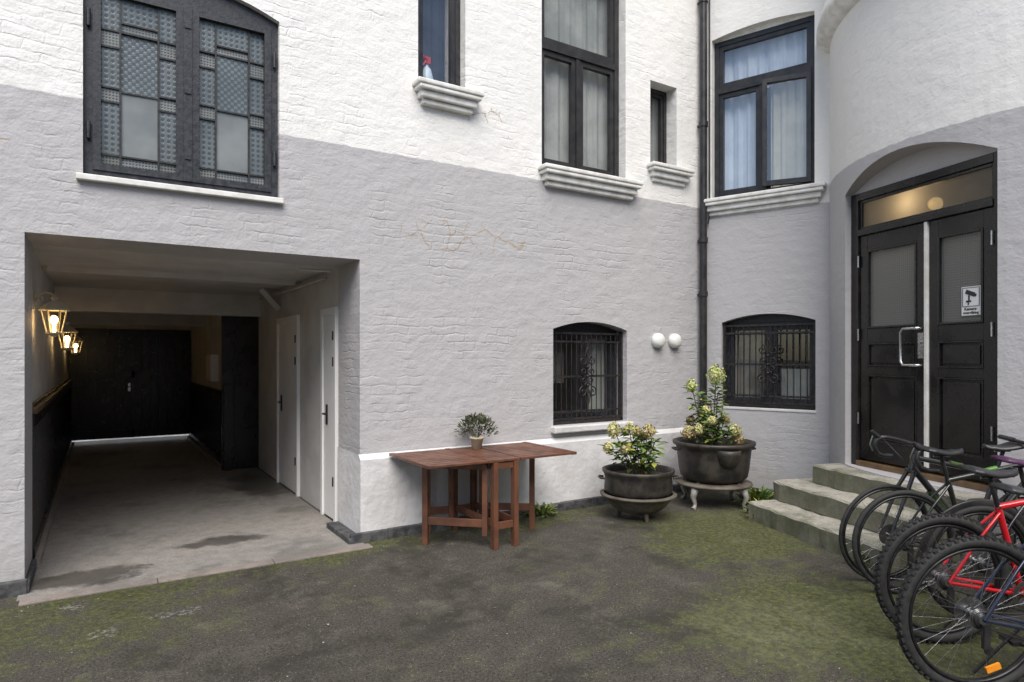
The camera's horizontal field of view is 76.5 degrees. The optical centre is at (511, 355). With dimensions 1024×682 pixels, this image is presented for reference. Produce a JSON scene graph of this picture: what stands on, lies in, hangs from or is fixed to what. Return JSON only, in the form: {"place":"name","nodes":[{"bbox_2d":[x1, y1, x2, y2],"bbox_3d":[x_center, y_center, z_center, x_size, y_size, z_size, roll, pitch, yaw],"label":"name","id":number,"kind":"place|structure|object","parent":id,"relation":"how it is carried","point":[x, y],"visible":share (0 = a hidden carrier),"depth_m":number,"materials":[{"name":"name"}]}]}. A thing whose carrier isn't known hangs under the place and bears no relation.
{"place":"outdoors","nodes":[
{"label":"outdoors","id":0,"kind":"place"},
{"bbox_2d":[72,434,188,441],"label":"street pavement","id":1,"kind":"structure","parent":0,"point":[130,438],"depth_m":12.57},
{"bbox_2d":[16,436,363,600],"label":"gateway floor","id":2,"kind":"structure","parent":0,"point":[128,510],"depth_m":6.34,"materials":[{"name":"concrete"}]},
{"bbox_2d":[32,435,220,565],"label":"gateway kerb","id":3,"kind":"structure","parent":2,"relation":"on","point":[50,519],"depth_m":7.09,"materials":[{"name":"concrete"}]},
{"bbox_2d":[32,316,258,558],"bbox_3d":[-4.783,0.450,8.908,2.390,2.300,7.992,0,0,-32],"label":"gateway black woodwork","id":4,"kind":"object","parent":2,"relation":"on","point":[95,399],"visible":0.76,"depth_m":11.64,"materials":[{"name":"black wood"}]},
{"bbox_2d":[32,245,337,518],"bbox_3d":[-4.772,0.225,9.088,2.920,2.750,8.300,0,0,-32],"label":"gateway plaster","id":5,"kind":"object","parent":2,"relation":"on","point":[198,309],"visible":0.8,"depth_m":7.64,"materials":[{"name":"white paint"}]},
{"bbox_2d":[33,291,69,336],"bbox_3d":[-3.809,-0.346,5.376,0.252,0.373,0.191,0,0,-32],"label":"wall lantern","id":6,"kind":"object","parent":5,"relation":"attached to","point":[53,304],"depth_m":5.35,"materials":[{"name":"black metal"}]},
{"bbox_2d":[32,377,72,413],"bbox_3d":[-5.729,0.407,8.226,0.060,0.065,7.830,0,0,-32],"label":"wainscot cap","id":7,"kind":"object","parent":5,"relation":"attached to","point":[40,403],"visible":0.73,"depth_m":6.28,"materials":[{"name":"brown wood"}]},
{"bbox_2d":[56,319,77,350],"bbox_3d":[-5.176,-0.246,7.529,0.252,0.373,0.191,0,0,-32],"label":"wall lantern","id":8,"kind":"object","parent":5,"relation":"attached to","point":[68,329],"depth_m":7.51,"materials":[{"name":"black metal"}]},
{"bbox_2d":[65,333,83,354],"bbox_3d":[-6.890,-0.206,10.230,0.252,0.373,0.191,0,0,-32],"label":"wall lantern","id":9,"kind":"object","parent":5,"relation":"attached to","point":[78,339],"depth_m":10.21,"materials":[{"name":"black metal"}]},
{"bbox_2d":[47,265,294,310],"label":"gateway beams","id":10,"kind":"structure","parent":5,"relation":"attached to","point":[270,297],"depth_m":6.71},
{"bbox_2d":[206,355,217,381],"bbox_3d":[-4.634,0.180,10.004,0.105,0.400,0.700,0,0,-32],"label":"meter cabinet","id":11,"kind":"object","parent":5,"relation":"attached to","point":[211,368],"visible":1,"depth_m":9.72,"materials":[{"name":"grey metal"}]},
{"bbox_2d":[276,315,299,496],"bbox_3d":[-2.715,0.565,7.811,0.084,2.070,1.020,0,0,-32],"label":"store door","id":12,"kind":"structure","parent":5,"relation":"attached to","point":[288,401],"depth_m":7.77,"materials":[{"name":"white paint"}]},
{"bbox_2d":[320,307,337,521],"bbox_3d":[-1.812,0.565,6.388,0.084,2.070,0.490,0,0,-32],"label":"store door","id":13,"kind":"structure","parent":5,"relation":"attached to","point":[329,412],"depth_m":6.39,"materials":[{"name":"white paint"}]},
{"bbox_2d":[0,436,1023,681],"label":"ground","id":14,"kind":"structure","parent":0,"point":[756,602],"depth_m":3.99,"materials":[{"name":"grey asphalt"}]},
{"bbox_2d":[18,543,372,605],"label":"threshold kerb","id":15,"kind":"structure","parent":14,"relation":"on","point":[90,591],"depth_m":4.70,"materials":[{"name":"concrete"}]},
{"bbox_2d":[0,0,699,581],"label":"courtyard wall","id":16,"kind":"structure","parent":14,"relation":"on","point":[472,258],"depth_m":5.95,"materials":[{"name":"paint"}]},
{"bbox_2d":[76,172,283,204],"bbox_3d":[-2.463,-1.256,4.927,1.400,0.043,0.100,0,0,-32],"label":"leaded window sill","id":17,"kind":"structure","parent":16,"relation":"attached to","point":[163,186],"depth_m":4.85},
{"bbox_2d":[83,0,277,197],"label":"leaded window frame","id":18,"kind":"object","parent":16,"relation":"attached to","point":[228,13],"visible":0.93,"depth_m":4.96,"materials":[{"name":"black wood"}]},
{"bbox_2d":[101,0,263,184],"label":"leaded window panes","id":19,"kind":"object","parent":18,"relation":"in","point":[138,114],"visible":1,"depth_m":4.93,"materials":[{"name":"glass"}]},
{"bbox_2d":[101,0,263,182],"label":"leaded window cames","id":20,"kind":"object","parent":18,"relation":"attached to","point":[158,41],"visible":1,"depth_m":4.92,"materials":[{"name":"black metal"}]},
{"bbox_2d":[0,484,773,598],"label":"skirting","id":21,"kind":"object","parent":16,"relation":"attached to","point":[14,588],"visible":0.23,"depth_m":5.75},
{"bbox_2d":[423,55,432,78],"bbox_3d":[-0.834,-2.725,6.257,0.158,0.310,0.134,0,0,-32],"label":"spray bottle","id":22,"kind":"object","parent":16,"relation":"on","point":[427,72],"visible":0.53,"depth_m":6.22,"materials":[{"name":"plastic"}]},
{"bbox_2d":[423,0,443,81],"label":"window curtain","id":23,"kind":"object","parent":16,"relation":"hanging from","point":[433,29],"depth_m":6.51,"materials":[{"name":"blue fabric"}]},
{"bbox_2d":[418,0,459,85],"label":"window","id":24,"kind":"structure","parent":16,"relation":"attached to","point":[453,42],"depth_m":6.26,"materials":[{"name":"black paint"}]},
{"bbox_2d":[412,76,484,115],"bbox_3d":[-0.615,-2.400,6.082,0.680,0.200,0.270,0,0,-32],"label":"window sill","id":25,"kind":"structure","parent":16,"relation":"attached to","point":[439,95],"depth_m":5.99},
{"bbox_2d":[553,339,563,382],"bbox_3d":[0.442,0.025,7.188,0.349,0.550,0.058,0,0,-29],"label":"short basement curtain","id":26,"kind":"object","parent":16,"relation":"attached to","point":[558,361],"visible":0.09,"depth_m":7.25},
{"bbox_2d":[544,0,606,169],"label":"tall window curtain","id":27,"kind":"object","parent":16,"relation":"hanging from","point":[581,24],"depth_m":7.27,"materials":[{"name":"white fabric"}]},
{"bbox_2d":[542,0,618,176],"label":"tall window","id":28,"kind":"structure","parent":16,"relation":"attached to","point":[577,60],"depth_m":7.13,"materials":[{"name":"black paint"}]},
{"bbox_2d":[553,323,616,420],"bbox_3d":[0.749,0.177,7.214,1.023,1.095,0.100,0,0,-32],"label":"basement window","id":29,"kind":"structure","parent":16,"relation":"attached to","point":[585,327],"depth_m":7.22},
{"bbox_2d":[553,337,579,413],"bbox_3d":[0.585,0.210,7.022,0.385,0.832,0.005,0,0,-32],"label":"basement window mesh","id":30,"kind":"object","parent":29,"relation":"attached to","point":[568,373],"depth_m":7.03,"materials":[{"name":"black metal"}]},
{"bbox_2d":[553,332,622,424],"bbox_3d":[0.818,0.225,7.104,1.017,1.000,0.070,0,0,-32],"label":"basement window grille","id":31,"kind":"object","parent":16,"relation":"attached to","point":[588,392],"visible":0.97,"depth_m":7.10,"materials":[{"name":"black metal"}]},
{"bbox_2d":[538,163,643,200],"bbox_3d":[0.837,-1.850,7.004,1.340,0.200,0.270,0,0,-32],"label":"tall window sill","id":32,"kind":"structure","parent":16,"relation":"attached to","point":[579,180],"depth_m":6.88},
{"bbox_2d":[550,421,633,433],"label":"basement sill","id":33,"kind":"structure","parent":16,"relation":"attached to","point":[577,428],"depth_m":6.88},
{"bbox_2d":[587,339,603,408],"bbox_3d":[0.893,0.225,7.458,0.400,0.950,0.053,0,0,-32],"label":"basement curtain","id":34,"kind":"object","parent":16,"relation":"hanging from","point":[598,373],"depth_m":7.52,"materials":[{"name":"grey fabric"}]},
{"bbox_2d":[651,333,664,347],"bbox_3d":[1.700,-0.180,7.519,0.170,0.170,0.095,0,0,-32],"label":"wall vent","id":35,"kind":"object","parent":16,"relation":"attached to","point":[657,340],"depth_m":7.48,"materials":[{"name":"plastic"}]},
{"bbox_2d":[650,88,666,163],"bbox_3d":[1.669,-2.710,7.793,0.426,0.960,0.090,0,0,-32],"label":"narrow window","id":36,"kind":"structure","parent":16,"relation":"attached to","point":[660,96],"depth_m":7.85,"materials":[{"name":"black paint"}]},
{"bbox_2d":[646,161,694,187],"bbox_3d":[1.834,-2.120,7.654,0.680,0.200,0.240,0,0,-32],"label":"narrow window sill","id":37,"kind":"structure","parent":16,"relation":"attached to","point":[669,174],"depth_m":7.57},
{"bbox_2d":[668,334,681,347],"bbox_3d":[1.929,-0.180,7.665,0.170,0.170,0.095,0,0,-32],"label":"wall vent","id":38,"kind":"object","parent":16,"relation":"attached to","point":[674,340],"depth_m":7.62,"materials":[{"name":"plastic"}]},
{"bbox_2d":[389,442,576,549],"bbox_3d":[-0.252,1.228,5.762,1.450,0.745,0.820,0,0,-32],"label":"folding table","id":39,"kind":"object","parent":14,"relation":"on","point":[492,458],"visible":0.96,"depth_m":5.51,"materials":[{"name":"brown wood"}]},
{"bbox_2d":[455,412,498,448],"bbox_3d":[-0.325,0.687,6.021,0.418,0.340,0.420,0,0,-32],"label":"potted plant","id":40,"kind":"object","parent":39,"relation":"on","point":[477,440],"visible":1,"depth_m":5.98,"materials":[{"name":"green plant"}]},
{"bbox_2d":[4,493,997,681],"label":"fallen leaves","id":41,"kind":"object","parent":14,"relation":"on","point":[420,601],"visible":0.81,"depth_m":4.27,"materials":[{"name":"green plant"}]},
{"bbox_2d":[338,426,694,532],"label":"plinth","id":42,"kind":"structure","parent":14,"relation":"on","point":[379,491],"depth_m":6.10,"materials":[{"name":"paint"}]},
{"bbox_2d":[525,502,557,517],"bbox_3d":[0.296,1.520,6.482,0.410,0.150,0.365,0,0,-32],"label":"weed clump","id":43,"kind":"object","parent":14,"relation":"on","point":[544,509],"visible":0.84,"depth_m":6.46,"materials":[{"name":"green plant"}]},
{"bbox_2d":[553,339,572,410],"bbox_3d":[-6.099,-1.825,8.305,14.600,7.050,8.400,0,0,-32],"label":"window grille","id":44,"kind":"object","parent":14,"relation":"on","point":[564,384],"depth_m":9.22,"materials":[{"name":"black metal"}]},
{"bbox_2d":[598,463,678,522],"bbox_3d":[1.249,1.358,6.430,0.750,0.495,0.750,0,0,-32],"label":"cauldron planter","id":45,"kind":"object","parent":14,"relation":"on","point":[645,495],"visible":0.92,"depth_m":6.17,"materials":[{"name":"black metal"}]},
{"bbox_2d":[599,421,667,473],"bbox_3d":[1.212,0.906,6.420,0.650,0.533,0.515,0,0,-32],"label":"hydrangea plant","id":46,"kind":"object","parent":45,"relation":"in","point":[627,448],"visible":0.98,"depth_m":6.40,"materials":[{"name":"green plant"}]},
{"bbox_2d":[671,436,755,510],"bbox_3d":[2.181,1.268,7.014,0.864,0.715,0.876,0,0,-32],"label":"cauldron planter","id":47,"kind":"object","parent":14,"relation":"on","point":[722,467],"visible":0.91,"depth_m":6.72,"materials":[{"name":"black metal"}]},
{"bbox_2d":[680,363,744,444],"bbox_3d":[2.185,0.541,7.023,0.773,0.924,0.443,0,0,-5],"label":"hydrangea plant","id":48,"kind":"object","parent":47,"relation":"in","point":[700,430],"visible":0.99,"depth_m":6.99,"materials":[{"name":"green plant"}]},
{"bbox_2d":[733,485,774,504],"bbox_3d":[2.658,1.495,7.031,0.474,0.207,0.608,0,0,33],"label":"weed clump","id":49,"kind":"object","parent":14,"relation":"on","point":[761,493],"visible":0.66,"depth_m":7.00,"materials":[{"name":"green plant"}]},
{"bbox_2d":[766,86,809,397],"bbox_3d":[4.627,-1.775,10.288,5.500,6.950,2.900,0,0,-53],"label":"wing mass","id":50,"kind":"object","parent":14,"relation":"on","point":[796,348],"depth_m":9.26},
{"bbox_2d":[697,0,709,425],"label":"drainpipe","id":51,"kind":"object","parent":50,"relation":"attached to","point":[702,294],"visible":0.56,"depth_m":7.82,"materials":[{"name":"black metal"}]},
{"bbox_2d":[726,314,815,405],"bbox_3d":[3.051,0.053,7.645,0.100,1.085,1.043,0,0,-53],"label":"wing basement window","id":52,"kind":"structure","parent":50,"relation":"on","point":[772,319],"depth_m":7.61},
{"bbox_2d":[735,330,763,397],"bbox_3d":[2.928,0.100,7.901,0.450,0.900,0.066,0,0,38],"label":"wing basement curtain","id":53,"kind":"object","parent":52,"relation":"attached to","point":[746,367],"depth_m":7.93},
{"bbox_2d":[781,369,809,398],"bbox_3d":[3.333,0.350,7.566,0.400,0.400,0.053,0,0,37],"label":"wing basement curtain","id":54,"kind":"object","parent":50,"relation":"attached to","point":[796,382],"visible":0.47,"depth_m":7.59,"materials":[{"name":"white fabric"}]},
{"bbox_2d":[840,549,869,563],"bbox_3d":[2.677,1.541,4.995,0.319,0.112,0.230,0,0,-16],"label":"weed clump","id":55,"kind":"object","parent":14,"relation":"on","point":[864,558],"visible":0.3,"depth_m":4.95,"materials":[{"name":"green plant"}]},
{"bbox_2d":[748,463,992,572],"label":"entrance steps","id":56,"kind":"structure","parent":14,"relation":"on","point":[811,510],"depth_m":5.71,"materials":[{"name":"grey concrete"}]},
{"bbox_2d":[856,459,997,493],"bbox_3d":[3.555,1.030,5.621,0.135,0.059,1.360,0,0,-15],"label":"entrance threshold","id":57,"kind":"object","parent":56,"relation":"on","point":[940,478],"visible":0.49,"depth_m":5.50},
{"bbox_2d":[830,0,1023,564],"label":"stair tower wall","id":58,"kind":"structure","parent":14,"relation":"on","point":[908,77],"depth_m":5.32,"materials":[{"name":"paint"}]},
{"bbox_2d":[816,0,859,52],"bbox_3d":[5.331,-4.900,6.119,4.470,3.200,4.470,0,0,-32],"label":"tower string course","id":59,"kind":"object","parent":58,"relation":"attached to","point":[833,13],"visible":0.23,"depth_m":6.52,"materials":[{"name":"white paint"}]},
{"bbox_2d":[851,151,997,492],"bbox_3d":[3.551,-0.260,5.626,0.120,2.600,1.490,0,0,-15],"label":"entrance door","id":60,"kind":"structure","parent":58,"relation":"in","point":[887,392],"depth_m":5.52,"materials":[{"name":"black wood"}]},
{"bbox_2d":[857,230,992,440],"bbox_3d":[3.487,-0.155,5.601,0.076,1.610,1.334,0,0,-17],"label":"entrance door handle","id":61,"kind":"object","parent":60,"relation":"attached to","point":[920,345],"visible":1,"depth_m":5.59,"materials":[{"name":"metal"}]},
{"bbox_2d":[924,222,928,467],"bbox_3d":[3.552,-0.082,5.545,0.066,2.124,0.045,0,0,-32],"label":"entrance door astragal","id":62,"kind":"object","parent":60,"relation":"attached to","point":[926,335],"visible":0.56,"depth_m":5.53,"materials":[{"name":"silver metal"}]},
{"bbox_2d":[962,285,980,315],"bbox_3d":[3.655,-0.440,5.172,0.010,0.230,0.160,0,0,-15],"label":"camera surveillance sign","id":63,"kind":"object","parent":60,"relation":"attached to","point":[971,300],"visible":1,"depth_m":5.17,"materials":[{"name":"white plastic"}]},
{"bbox_2d":[854,144,997,194],"bbox_3d":[3.578,-1.665,5.633,0.125,0.210,1.498,0,0,-15],"label":"entrance arch infill","id":64,"kind":"object","parent":58,"relation":"in","point":[924,161],"visible":0.72,"depth_m":5.55,"materials":[{"name":"grey paint"}]},
{"bbox_2d":[839,430,1023,579],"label":"bicycle","id":65,"kind":"object","parent":14,"relation":"on","point":[912,469],"visible":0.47,"depth_m":4.56,"materials":[{"name":"paint"}]},
{"bbox_2d":[852,434,1023,593],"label":"bicycle","id":66,"kind":"object","parent":14,"relation":"on","point":[876,503],"visible":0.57,"depth_m":4.34,"materials":[{"name":"paint"}]},
{"bbox_2d":[873,464,1023,644],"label":"bicycle","id":67,"kind":"object","parent":14,"relation":"on","point":[898,540],"visible":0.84,"depth_m":3.58,"materials":[{"name":"rubber"}]},
{"bbox_2d":[894,482,1023,681],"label":"bicycle","id":68,"kind":"object","parent":14,"relation":"on","point":[978,615],"visible":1,"depth_m":3.05,"materials":[{"name":"rubber"}]},
{"bbox_2d":[916,455,1023,615],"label":"bicycle","id":69,"kind":"object","parent":14,"relation":"on","point":[1014,518],"visible":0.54,"depth_m":3.91,"materials":[{"name":"paint"}]},
{"bbox_2d":[650,98,657,161],"bbox_3d":[1.622,-2.715,7.877,0.380,0.930,0.030,0,0,-32],"label":"narrow window curtain","id":70,"kind":"object","parent":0,"point":[653,129],"visible":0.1,"depth_m":7.95,"materials":[{"name":"grey fabric"}]},
{"bbox_2d":[725,40,765,189],"bbox_3d":[2.810,-2.860,7.886,0.063,1.880,0.520,0,0,-51],"label":"wing window curtain","id":71,"kind":"object","parent":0,"point":[740,123],"visible":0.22,"depth_m":7.91,"materials":[{"name":"white fabric"}]},
{"bbox_2d":[707,0,829,488],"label":"wing wall","id":72,"kind":"structure","parent":0,"point":[770,261],"depth_m":7.43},
{"bbox_2d":[714,14,814,196],"bbox_3d":[2.923,-2.887,7.582,0.234,1.975,1.153,0,0,-53],"label":"wing window","id":73,"kind":"structure","parent":72,"relation":"in","point":[758,84],"depth_m":7.61,"materials":[{"name":"black wood"}]},
{"bbox_2d":[766,29,806,87],"bbox_3d":[3.238,-3.500,7.565,0.072,0.600,0.550,0,0,-53],"label":"wing window valance","id":74,"kind":"object","parent":73,"relation":"hanging from","point":[786,51],"visible":0.51,"depth_m":7.58,"materials":[{"name":"white fabric"}]},
{"bbox_2d":[704,181,826,216],"bbox_3d":[2.895,-1.790,7.524,0.240,0.200,1.390,0,0,-53],"label":"wing window sill","id":75,"kind":"structure","parent":72,"relation":"attached to","point":[803,194],"depth_m":7.42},
{"bbox_2d":[721,406,816,412],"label":"wing basement sill","id":76,"kind":"structure","parent":72,"relation":"attached to","point":[770,409],"depth_m":7.46,"materials":[{"name":"white stone"}]},
{"bbox_2d":[723,321,815,409],"bbox_3d":[2.973,0.103,7.541,0.070,0.985,1.037,0,0,-53],"label":"wing basement window grille","id":77,"kind":"object","parent":72,"relation":"attached to","point":[768,378],"visible":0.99,"depth_m":7.52,"materials":[{"name":"black metal"}]},
{"bbox_2d":[771,78,805,187],"bbox_3d":[3.251,-2.560,7.532,0.057,1.280,0.490,0,0,-53],"label":"wing window drape","id":78,"kind":"object","parent":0,"point":[788,129],"visible":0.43,"depth_m":7.56,"materials":[{"name":"white fabric"}]}
]}

